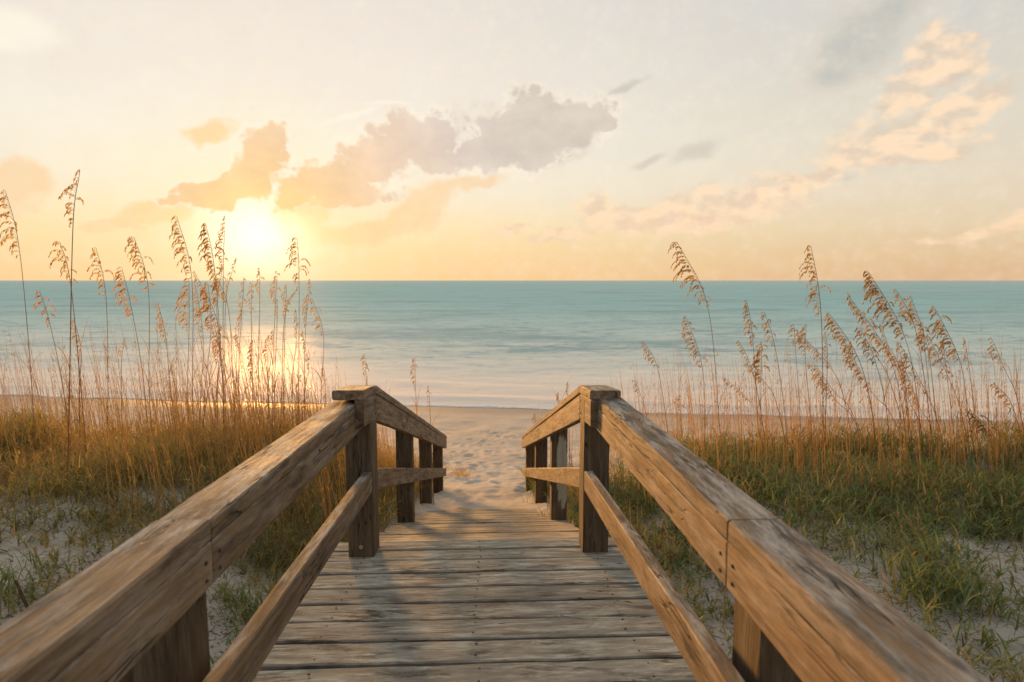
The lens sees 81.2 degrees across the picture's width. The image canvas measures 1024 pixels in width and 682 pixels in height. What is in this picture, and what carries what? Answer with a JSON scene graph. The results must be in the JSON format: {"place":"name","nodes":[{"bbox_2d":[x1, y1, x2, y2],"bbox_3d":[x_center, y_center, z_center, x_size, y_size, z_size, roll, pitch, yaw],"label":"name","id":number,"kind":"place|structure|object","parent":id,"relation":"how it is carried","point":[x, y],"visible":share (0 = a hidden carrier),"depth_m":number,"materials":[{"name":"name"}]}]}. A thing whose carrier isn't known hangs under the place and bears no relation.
{"place":"outdoors","nodes":[
{"label":"outdoors","id":0,"kind":"place"},
{"bbox_2d":[0,366,446,667],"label":"dune grass","id":1,"kind":"structure","parent":0,"point":[87,481],"depth_m":3.97,"materials":[{"name":"green plant"}]},
{"bbox_2d":[0,280,1023,420],"bbox_3d":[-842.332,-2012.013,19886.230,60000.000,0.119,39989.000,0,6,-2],"label":"sea","id":2,"kind":"structure","parent":0,"point":[520,344],"depth_m":52.60,"materials":[{"name":"liquid"}]},
{"bbox_2d":[0,394,1023,422],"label":"sea foam","id":3,"kind":"object","parent":2,"relation":"on","point":[683,412],"visible":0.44,"depth_m":23.58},
{"bbox_2d":[0,395,1023,681],"bbox_3d":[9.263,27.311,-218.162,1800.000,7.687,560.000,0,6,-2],"label":"sand","id":4,"kind":"structure","parent":0,"point":[486,445],"depth_m":3.83,"materials":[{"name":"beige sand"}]},
{"bbox_2d":[14,580,28,607],"bbox_3d":[-2.112,1.132,2.592,0.075,0.200,0.021,0,6,-2],"label":"dead stub","id":5,"kind":"object","parent":4,"relation":"on","point":[23,598],"visible":0.61,"depth_m":2.58,"materials":[{"name":"plant"}]},
{"bbox_2d":[0,190,61,470],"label":"sea oat","id":6,"kind":"object","parent":4,"relation":"on","point":[7,230],"visible":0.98,"depth_m":4.41,"materials":[{"name":"brown plant"}]},
{"bbox_2d":[0,544,77,618],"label":"grass tuft","id":7,"kind":"object","parent":4,"relation":"on","point":[13,585],"visible":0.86,"depth_m":2.74,"materials":[{"name":"green plant"}]},
{"bbox_2d":[33,291,87,447],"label":"sea oat","id":8,"kind":"object","parent":4,"relation":"on","point":[38,296],"visible":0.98,"depth_m":4.87,"materials":[{"name":"plant"}]},
{"bbox_2d":[55,170,85,494],"bbox_3d":[-2.796,-0.006,3.776,0.243,2.130,0.397,3,6,25],"label":"sea oat","id":9,"kind":"object","parent":4,"relation":"on","point":[70,219],"visible":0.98,"depth_m":3.76,"materials":[{"name":"brown plant"}]},
{"bbox_2d":[48,241,94,453],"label":"sea oat","id":10,"kind":"object","parent":4,"relation":"on","point":[64,265],"visible":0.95,"depth_m":4.65,"materials":[{"name":"brown plant"}]},
{"bbox_2d":[70,319,82,446],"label":"sea oat","id":11,"kind":"object","parent":4,"relation":"on","point":[78,371],"visible":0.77,"depth_m":5.19,"materials":[{"name":"plant"}]},
{"bbox_2d":[87,248,113,438],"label":"sea oat","id":12,"kind":"object","parent":4,"relation":"on","point":[98,273],"visible":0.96,"depth_m":4.93,"materials":[{"name":"plant"}]},
{"bbox_2d":[109,338,140,439],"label":"sea oat","id":13,"kind":"object","parent":4,"relation":"on","point":[121,385],"visible":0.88,"depth_m":5.42,"materials":[{"name":"plant"}]},
{"bbox_2d":[111,267,160,441],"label":"sea oat","id":14,"kind":"object","parent":4,"relation":"on","point":[119,285],"visible":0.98,"depth_m":4.86,"materials":[{"name":"plant"}]},
{"bbox_2d":[116,236,167,434],"bbox_3d":[-2.851,0.126,4.694,0.442,1.887,0.487,0,6,-2],"label":"sea oat","id":15,"kind":"object","parent":4,"relation":"on","point":[135,256],"visible":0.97,"depth_m":4.75,"materials":[{"name":"brown plant"}]},
{"bbox_2d":[154,303,187,431],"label":"sea oat","id":16,"kind":"object","parent":4,"relation":"on","point":[161,323],"visible":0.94,"depth_m":5.10,"materials":[{"name":"plant"}]},
{"bbox_2d":[174,278,213,430],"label":"sea oat","id":17,"kind":"object","parent":4,"relation":"on","point":[183,305],"visible":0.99,"depth_m":5.17,"materials":[{"name":"plant"}]},
{"bbox_2d":[165,325,227,421],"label":"sea oat","id":18,"kind":"object","parent":4,"relation":"on","point":[215,346],"visible":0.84,"depth_m":5.42,"materials":[{"name":"plant"}]},
{"bbox_2d":[0,318,396,534],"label":"dry grass stems","id":19,"kind":"object","parent":4,"relation":"on","point":[71,428],"visible":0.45,"depth_m":5.00,"materials":[{"name":"brown plant"}]},
{"bbox_2d":[191,285,207,428],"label":"sea oat","id":20,"kind":"object","parent":4,"relation":"on","point":[196,308],"visible":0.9,"depth_m":5.15,"materials":[{"name":"plant"}]},
{"bbox_2d":[169,216,232,427],"bbox_3d":[-2.669,0.001,4.979,0.612,2.040,0.414,-3,7,-28],"label":"sea oat","id":21,"kind":"object","parent":4,"relation":"on","point":[180,248],"visible":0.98,"depth_m":4.83,"materials":[{"name":"brown plant"}]},
{"bbox_2d":[197,282,221,426],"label":"sea oat","id":22,"kind":"object","parent":4,"relation":"on","point":[206,305],"visible":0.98,"depth_m":5.08,"materials":[{"name":"plant"}]},
{"bbox_2d":[186,258,236,436],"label":"sea oat","id":23,"kind":"object","parent":4,"relation":"on","point":[225,313],"visible":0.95,"depth_m":5.26,"materials":[{"name":"plant"}]},
{"bbox_2d":[193,271,231,435],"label":"sea oat","id":24,"kind":"object","parent":4,"relation":"on","point":[204,301],"visible":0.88,"depth_m":5.13,"materials":[{"name":"plant"}]},
{"bbox_2d":[197,223,243,441],"bbox_3d":[-2.435,0.045,4.917,0.586,2.010,0.207,-2,6,-23],"label":"sea oat","id":25,"kind":"object","parent":4,"relation":"on","point":[204,241],"visible":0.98,"depth_m":4.87,"materials":[{"name":"brown plant"}]},
{"bbox_2d":[211,267,229,418],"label":"sea oat","id":26,"kind":"object","parent":4,"relation":"on","point":[217,320],"visible":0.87,"depth_m":5.16,"materials":[{"name":"plant"}]},
{"bbox_2d":[209,320,232,419],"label":"sea oat","id":27,"kind":"object","parent":4,"relation":"on","point":[214,352],"visible":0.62,"depth_m":5.65,"materials":[{"name":"plant"}]},
{"bbox_2d":[211,217,234,434],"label":"sea oat","id":28,"kind":"object","parent":4,"relation":"on","point":[221,229],"visible":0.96,"depth_m":4.95,"materials":[{"name":"plant"}]},
{"bbox_2d":[53,357,395,496],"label":"dry grass stems","id":29,"kind":"object","parent":4,"relation":"on","point":[251,409],"visible":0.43,"depth_m":5.40,"materials":[{"name":"brown plant"}]},
{"bbox_2d":[206,264,249,429],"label":"sea oat","id":30,"kind":"object","parent":4,"relation":"on","point":[213,283],"visible":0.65,"depth_m":5.36,"materials":[{"name":"plant"}]},
{"bbox_2d":[220,313,243,422],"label":"sea oat","id":31,"kind":"object","parent":4,"relation":"on","point":[236,354],"visible":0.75,"depth_m":5.54,"materials":[{"name":"plant"}]},
{"bbox_2d":[210,624,257,681],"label":"grass tuft","id":32,"kind":"object","parent":4,"relation":"on","point":[211,659],"visible":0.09,"depth_m":2.33,"materials":[{"name":"plant"}]},
{"bbox_2d":[227,279,245,421],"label":"sea oat","id":33,"kind":"object","parent":4,"relation":"on","point":[240,310],"visible":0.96,"depth_m":5.37,"materials":[{"name":"plant"}]},
{"bbox_2d":[231,340,255,425],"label":"sea oat","id":34,"kind":"object","parent":4,"relation":"on","point":[248,365],"visible":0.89,"depth_m":5.60,"materials":[{"name":"plant"}]},
{"bbox_2d":[206,557,289,636],"bbox_3d":[-1.236,1.207,2.876,0.567,0.331,0.661,0,6,-2],"label":"grass tuft","id":35,"kind":"object","parent":4,"relation":"on","point":[235,601],"visible":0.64,"depth_m":2.80,"materials":[{"name":"green plant"}]},
{"bbox_2d":[232,268,264,434],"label":"sea oat","id":36,"kind":"object","parent":4,"relation":"on","point":[258,271],"visible":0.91,"depth_m":5.42,"materials":[{"name":"plant"}]},
{"bbox_2d":[236,331,280,422],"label":"sea oat","id":37,"kind":"object","parent":4,"relation":"on","point":[269,372],"visible":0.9,"depth_m":5.65,"materials":[{"name":"plant"}]},
{"bbox_2d":[244,282,281,435],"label":"sea oat","id":38,"kind":"object","parent":4,"relation":"on","point":[251,291],"visible":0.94,"depth_m":5.51,"materials":[{"name":"plant"}]},
{"bbox_2d":[261,335,274,420],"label":"sea oat","id":39,"kind":"object","parent":4,"relation":"on","point":[265,342],"visible":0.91,"depth_m":5.73,"materials":[{"name":"plant"}]},
{"bbox_2d":[263,285,289,429],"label":"sea oat","id":40,"kind":"object","parent":4,"relation":"on","point":[285,309],"visible":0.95,"depth_m":5.33,"materials":[{"name":"plant"}]},
{"bbox_2d":[267,271,290,428],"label":"sea oat","id":41,"kind":"object","parent":4,"relation":"on","point":[273,290],"visible":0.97,"depth_m":5.42,"materials":[{"name":"plant"}]},
{"bbox_2d":[274,299,289,432],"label":"sea oat","id":42,"kind":"object","parent":4,"relation":"on","point":[275,359],"visible":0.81,"depth_m":5.75,"materials":[{"name":"plant"}]},
{"bbox_2d":[264,374,301,421],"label":"sea oat","id":43,"kind":"object","parent":4,"relation":"on","point":[296,393],"visible":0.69,"depth_m":6.26,"materials":[{"name":"plant"}]},
{"bbox_2d":[274,287,297,430],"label":"sea oat","id":44,"kind":"object","parent":4,"relation":"on","point":[287,303],"visible":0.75,"depth_m":5.84,"materials":[{"name":"plant"}]},
{"bbox_2d":[274,308,297,420],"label":"sea oat","id":45,"kind":"object","parent":4,"relation":"on","point":[294,357],"visible":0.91,"depth_m":5.78,"materials":[{"name":"plant"}]},
{"bbox_2d":[292,332,310,422],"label":"sea oat","id":46,"kind":"object","parent":4,"relation":"on","point":[303,373],"visible":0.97,"depth_m":5.59,"materials":[{"name":"plant"}]},
{"bbox_2d":[284,238,327,424],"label":"sea oat","id":47,"kind":"object","parent":4,"relation":"on","point":[291,253],"visible":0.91,"depth_m":4.99,"materials":[{"name":"plant"}]},
{"bbox_2d":[292,279,332,420],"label":"sea oat","id":48,"kind":"object","parent":4,"relation":"on","point":[305,336],"visible":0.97,"depth_m":5.25,"materials":[{"name":"plant"}]},
{"bbox_2d":[306,298,325,413],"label":"sea oat","id":49,"kind":"object","parent":4,"relation":"on","point":[318,326],"visible":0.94,"depth_m":5.39,"materials":[{"name":"plant"}]},
{"bbox_2d":[315,368,325,410],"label":"sea oat","id":50,"kind":"object","parent":4,"relation":"on","point":[323,376],"visible":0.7,"depth_m":5.80,"materials":[{"name":"plant"}]},
{"bbox_2d":[360,354,379,461],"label":"sea oat","id":51,"kind":"object","parent":4,"relation":"on","point":[364,370],"visible":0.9,"depth_m":5.58,"materials":[{"name":"plant"}]},
{"bbox_2d":[410,358,423,500],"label":"sea oat","id":52,"kind":"object","parent":4,"relation":"on","point":[416,405],"visible":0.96,"depth_m":5.84,"materials":[{"name":"plant"}]},
{"bbox_2d":[426,386,443,501],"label":"sea oat","id":53,"kind":"object","parent":4,"relation":"on","point":[431,444],"visible":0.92,"depth_m":6.11,"materials":[{"name":"plant"}]},
{"bbox_2d":[418,452,454,487],"bbox_3d":[-1.165,1.769,8.149,0.846,0.594,0.919,1,6,11],"label":"grass tuft","id":54,"kind":"object","parent":4,"relation":"on","point":[446,468],"visible":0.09,"depth_m":8.19,"materials":[{"name":"beige plant"}]},
{"bbox_2d":[448,465,474,477],"bbox_3d":[-0.829,2.040,9.357,0.578,0.294,0.564,0,6,-2],"label":"grass tuft","id":55,"kind":"object","parent":4,"relation":"on","point":[460,471],"visible":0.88,"depth_m":9.36,"materials":[{"name":"gold plant"}]},
{"bbox_2d":[253,508,696,681],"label":"boardwalk","id":56,"kind":"structure","parent":4,"relation":"on","point":[488,595],"depth_m":2.30,"materials":[{"name":"brown wood"}]},
{"bbox_2d":[0,385,446,681],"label":"railing","id":57,"kind":"object","parent":56,"relation":"attached to","point":[133,608],"visible":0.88,"depth_m":1.29,"materials":[{"name":"brown wood"}]},
{"bbox_2d":[522,385,990,681],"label":"railing","id":58,"kind":"object","parent":56,"relation":"attached to","point":[806,609],"visible":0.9,"depth_m":1.25,"materials":[{"name":"brown wood"}]},
{"bbox_2d":[512,464,572,502],"bbox_3d":[0.356,1.545,6.538,0.843,0.525,0.853,5,8,43],"label":"grass tuft","id":59,"kind":"object","parent":4,"relation":"on","point":[532,487],"visible":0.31,"depth_m":6.47,"materials":[{"name":"plant"}]},
{"bbox_2d":[537,492,578,526],"bbox_3d":[0.428,1.405,4.960,0.579,0.350,0.671,-5,8,-41],"label":"grass tuft","id":60,"kind":"object","parent":4,"relation":"on","point":[571,512],"visible":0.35,"depth_m":4.91,"materials":[{"name":"plant"}]},
{"bbox_2d":[552,378,572,403],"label":"sea oat","id":61,"kind":"object","parent":4,"relation":"on","point":[557,397],"visible":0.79,"depth_m":6.11,"materials":[{"name":"plant"}]},
{"bbox_2d":[565,382,573,464],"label":"sea oat","id":62,"kind":"object","parent":4,"relation":"on","point":[569,428],"visible":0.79,"depth_m":6.19,"materials":[{"name":"plant"}]},
{"bbox_2d":[629,376,673,418],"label":"sea oat","id":63,"kind":"object","parent":4,"relation":"on","point":[640,394],"visible":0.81,"depth_m":5.53,"materials":[{"name":"plant"}]},
{"bbox_2d":[641,342,673,431],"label":"sea oat","id":64,"kind":"object","parent":4,"relation":"on","point":[648,351],"visible":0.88,"depth_m":5.30,"materials":[{"name":"plant"}]},
{"bbox_2d":[675,395,687,437],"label":"sea oat","id":65,"kind":"object","parent":4,"relation":"on","point":[680,416],"visible":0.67,"depth_m":5.77,"materials":[{"name":"plant"}]},
{"bbox_2d":[668,242,725,430],"bbox_3d":[1.566,0.155,4.858,0.532,1.912,0.384,-3,6,-25],"label":"sea oat","id":66,"kind":"object","parent":4,"relation":"on","point":[682,271],"visible":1,"depth_m":4.84,"materials":[{"name":"brown plant"}]},
{"bbox_2d":[678,316,731,455],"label":"sea oat","id":67,"kind":"object","parent":4,"relation":"on","point":[690,339],"visible":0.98,"depth_m":5.01,"materials":[{"name":"plant"}]},
{"bbox_2d":[736,341,768,462],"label":"sea oat","id":68,"kind":"object","parent":4,"relation":"on","point":[743,353],"visible":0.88,"depth_m":5.29,"materials":[{"name":"plant"}]},
{"bbox_2d":[744,342,769,448],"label":"sea oat","id":69,"kind":"object","parent":4,"relation":"on","point":[757,361],"visible":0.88,"depth_m":4.86,"materials":[{"name":"plant"}]},
{"bbox_2d":[722,378,793,445],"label":"sea oat","id":70,"kind":"object","parent":4,"relation":"on","point":[725,379],"visible":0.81,"depth_m":5.49,"materials":[{"name":"plant"}]},
{"bbox_2d":[742,300,796,458],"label":"sea oat","id":71,"kind":"object","parent":4,"relation":"on","point":[745,315],"visible":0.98,"depth_m":4.81,"materials":[{"name":"plant"}]},
{"bbox_2d":[743,353,804,437],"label":"sea oat","id":72,"kind":"object","parent":4,"relation":"on","point":[770,389],"visible":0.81,"depth_m":5.30,"materials":[{"name":"plant"}]},
{"bbox_2d":[759,312,814,458],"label":"sea oat","id":73,"kind":"object","parent":4,"relation":"on","point":[766,326],"visible":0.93,"depth_m":5.13,"materials":[{"name":"plant"}]},
{"bbox_2d":[554,329,1023,530],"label":"dry grass stems","id":74,"kind":"object","parent":4,"relation":"on","point":[795,425],"visible":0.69,"depth_m":4.98,"materials":[{"name":"brown plant"}]},
{"bbox_2d":[785,324,810,442],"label":"sea oat","id":75,"kind":"object","parent":4,"relation":"on","point":[790,331],"visible":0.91,"depth_m":5.36,"materials":[{"name":"plant"}]},
{"bbox_2d":[785,326,824,453],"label":"sea oat","id":76,"kind":"object","parent":4,"relation":"on","point":[800,338],"visible":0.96,"depth_m":5.27,"materials":[{"name":"plant"}]},
{"bbox_2d":[799,245,849,473],"bbox_3d":[2.424,0.203,4.698,0.357,1.893,0.392,0,6,-2],"label":"sea oat","id":77,"kind":"object","parent":4,"relation":"on","point":[811,279],"visible":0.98,"depth_m":4.68,"materials":[{"name":"brown plant"}]},
{"bbox_2d":[795,330,865,426],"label":"sea oat","id":78,"kind":"object","parent":4,"relation":"on","point":[807,347],"visible":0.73,"depth_m":5.47,"materials":[{"name":"plant"}]},
{"bbox_2d":[822,332,843,439],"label":"sea oat","id":79,"kind":"object","parent":4,"relation":"on","point":[826,381],"visible":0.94,"depth_m":5.27,"materials":[{"name":"plant"}]},
{"bbox_2d":[807,365,863,443],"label":"sea oat","id":80,"kind":"object","parent":4,"relation":"on","point":[815,376],"visible":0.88,"depth_m":5.32,"materials":[{"name":"plant"}]},
{"bbox_2d":[812,363,873,441],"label":"sea oat","id":81,"kind":"object","parent":4,"relation":"on","point":[837,395],"visible":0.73,"depth_m":5.58,"materials":[{"name":"plant"}]},
{"bbox_2d":[823,313,890,451],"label":"sea oat","id":82,"kind":"object","parent":4,"relation":"on","point":[849,346],"visible":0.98,"depth_m":5.07,"materials":[{"name":"plant"}]},
{"bbox_2d":[838,338,916,450],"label":"sea oat","id":83,"kind":"object","parent":4,"relation":"on","point":[846,360],"visible":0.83,"depth_m":5.27,"materials":[{"name":"plant"}]},
{"bbox_2d":[845,294,910,450],"bbox_3d":[3.146,0.344,4.995,0.647,1.491,0.383,-2,6,-21],"label":"sea oat","id":84,"kind":"object","parent":4,"relation":"on","point":[867,330],"visible":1,"depth_m":5.01,"materials":[{"name":"brown plant"}]},
{"bbox_2d":[860,328,904,430],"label":"sea oat","id":85,"kind":"object","parent":4,"relation":"on","point":[884,369],"visible":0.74,"depth_m":5.60,"materials":[{"name":"plant"}]},
{"bbox_2d":[853,327,924,458],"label":"sea oat","id":86,"kind":"object","parent":4,"relation":"on","point":[863,343],"visible":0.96,"depth_m":5.06,"materials":[{"name":"plant"}]},
{"bbox_2d":[879,324,910,448],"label":"sea oat","id":87,"kind":"object","parent":4,"relation":"on","point":[897,369],"visible":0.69,"depth_m":5.48,"materials":[{"name":"plant"}]},
{"bbox_2d":[862,271,935,460],"bbox_3d":[3.253,0.273,4.941,0.815,1.697,0.310,-2,6,-19],"label":"sea oat","id":88,"kind":"object","parent":4,"relation":"on","point":[867,280],"visible":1,"depth_m":4.85,"materials":[{"name":"brown plant"}]},
{"bbox_2d":[898,354,911,444],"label":"sea oat","id":89,"kind":"object","parent":4,"relation":"on","point":[902,379],"visible":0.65,"depth_m":5.30,"materials":[{"name":"plant"}]},
{"bbox_2d":[890,344,935,453],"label":"sea oat","id":90,"kind":"object","parent":4,"relation":"on","point":[905,390],"visible":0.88,"depth_m":5.24,"materials":[{"name":"plant"}]},
{"bbox_2d":[882,343,945,447],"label":"sea oat","id":91,"kind":"object","parent":4,"relation":"on","point":[893,359],"visible":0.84,"depth_m":5.20,"materials":[{"name":"plant"}]},
{"bbox_2d":[897,343,941,437],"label":"sea oat","id":92,"kind":"object","parent":4,"relation":"on","point":[908,366],"visible":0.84,"depth_m":5.28,"materials":[{"name":"plant"}]},
{"bbox_2d":[893,290,946,443],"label":"sea oat","id":93,"kind":"object","parent":4,"relation":"on","point":[900,304],"visible":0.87,"depth_m":5.06,"materials":[{"name":"plant"}]},
{"bbox_2d":[904,295,943,454],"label":"sea oat","id":94,"kind":"object","parent":4,"relation":"on","point":[916,324],"visible":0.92,"depth_m":5.08,"materials":[{"name":"plant"}]},
{"bbox_2d":[898,360,965,437],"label":"sea oat","id":95,"kind":"object","parent":4,"relation":"on","point":[908,387],"visible":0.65,"depth_m":5.31,"materials":[{"name":"plant"}]},
{"bbox_2d":[844,524,1022,625],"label":"grass tuft","id":96,"kind":"object","parent":4,"relation":"on","point":[926,577],"visible":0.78,"depth_m":2.74,"materials":[{"name":"green plant"}]},
{"bbox_2d":[914,322,961,446],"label":"sea oat","id":97,"kind":"object","parent":4,"relation":"on","point":[921,341],"visible":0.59,"depth_m":5.19,"materials":[{"name":"plant"}]},
{"bbox_2d":[926,334,975,444],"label":"sea oat","id":98,"kind":"object","parent":4,"relation":"on","point":[931,348],"visible":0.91,"depth_m":5.24,"materials":[{"name":"plant"}]},
{"bbox_2d":[898,600,1006,674],"bbox_3d":[1.520,1.205,2.301,0.573,0.306,0.584,-3,6,-24],"label":"grass tuft","id":99,"kind":"object","parent":4,"relation":"on","point":[928,626],"visible":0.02,"depth_m":2.29,"materials":[{"name":"plant"}]},
{"bbox_2d":[937,340,971,446],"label":"sea oat","id":100,"kind":"object","parent":4,"relation":"on","point":[948,386],"visible":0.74,"depth_m":5.22,"materials":[{"name":"plant"}]},
{"bbox_2d":[927,306,990,459],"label":"sea oat","id":101,"kind":"object","parent":4,"relation":"on","point":[940,333],"visible":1,"depth_m":4.97,"materials":[{"name":"brown plant"}]},
{"bbox_2d":[962,338,981,441],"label":"sea oat","id":102,"kind":"object","parent":4,"relation":"on","point":[964,341],"visible":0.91,"depth_m":5.33,"materials":[{"name":"plant"}]},
{"bbox_2d":[965,409,1018,466],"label":"sea oat","id":103,"kind":"object","parent":4,"relation":"on","point":[980,425],"visible":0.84,"depth_m":4.77,"materials":[{"name":"plant"}]},
{"bbox_2d":[987,337,1023,427],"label":"sea oat","id":104,"kind":"object","parent":4,"relation":"on","point":[1004,369],"visible":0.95,"depth_m":5.25,"materials":[{"name":"plant"}]},
{"bbox_2d":[990,382,1023,439],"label":"sea oat","id":105,"kind":"object","parent":4,"relation":"on","point":[1000,396],"visible":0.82,"depth_m":5.17,"materials":[{"name":"plant"}]},
{"bbox_2d":[0,0,1023,280],"label":"sky","id":106,"kind":"structure","parent":0,"point":[389,139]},
{"bbox_2d":[531,402,1023,681],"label":"dune grass","id":107,"kind":"structure","parent":0,"point":[985,491],"depth_m":3.85,"materials":[{"name":"green plant"}]}
]}

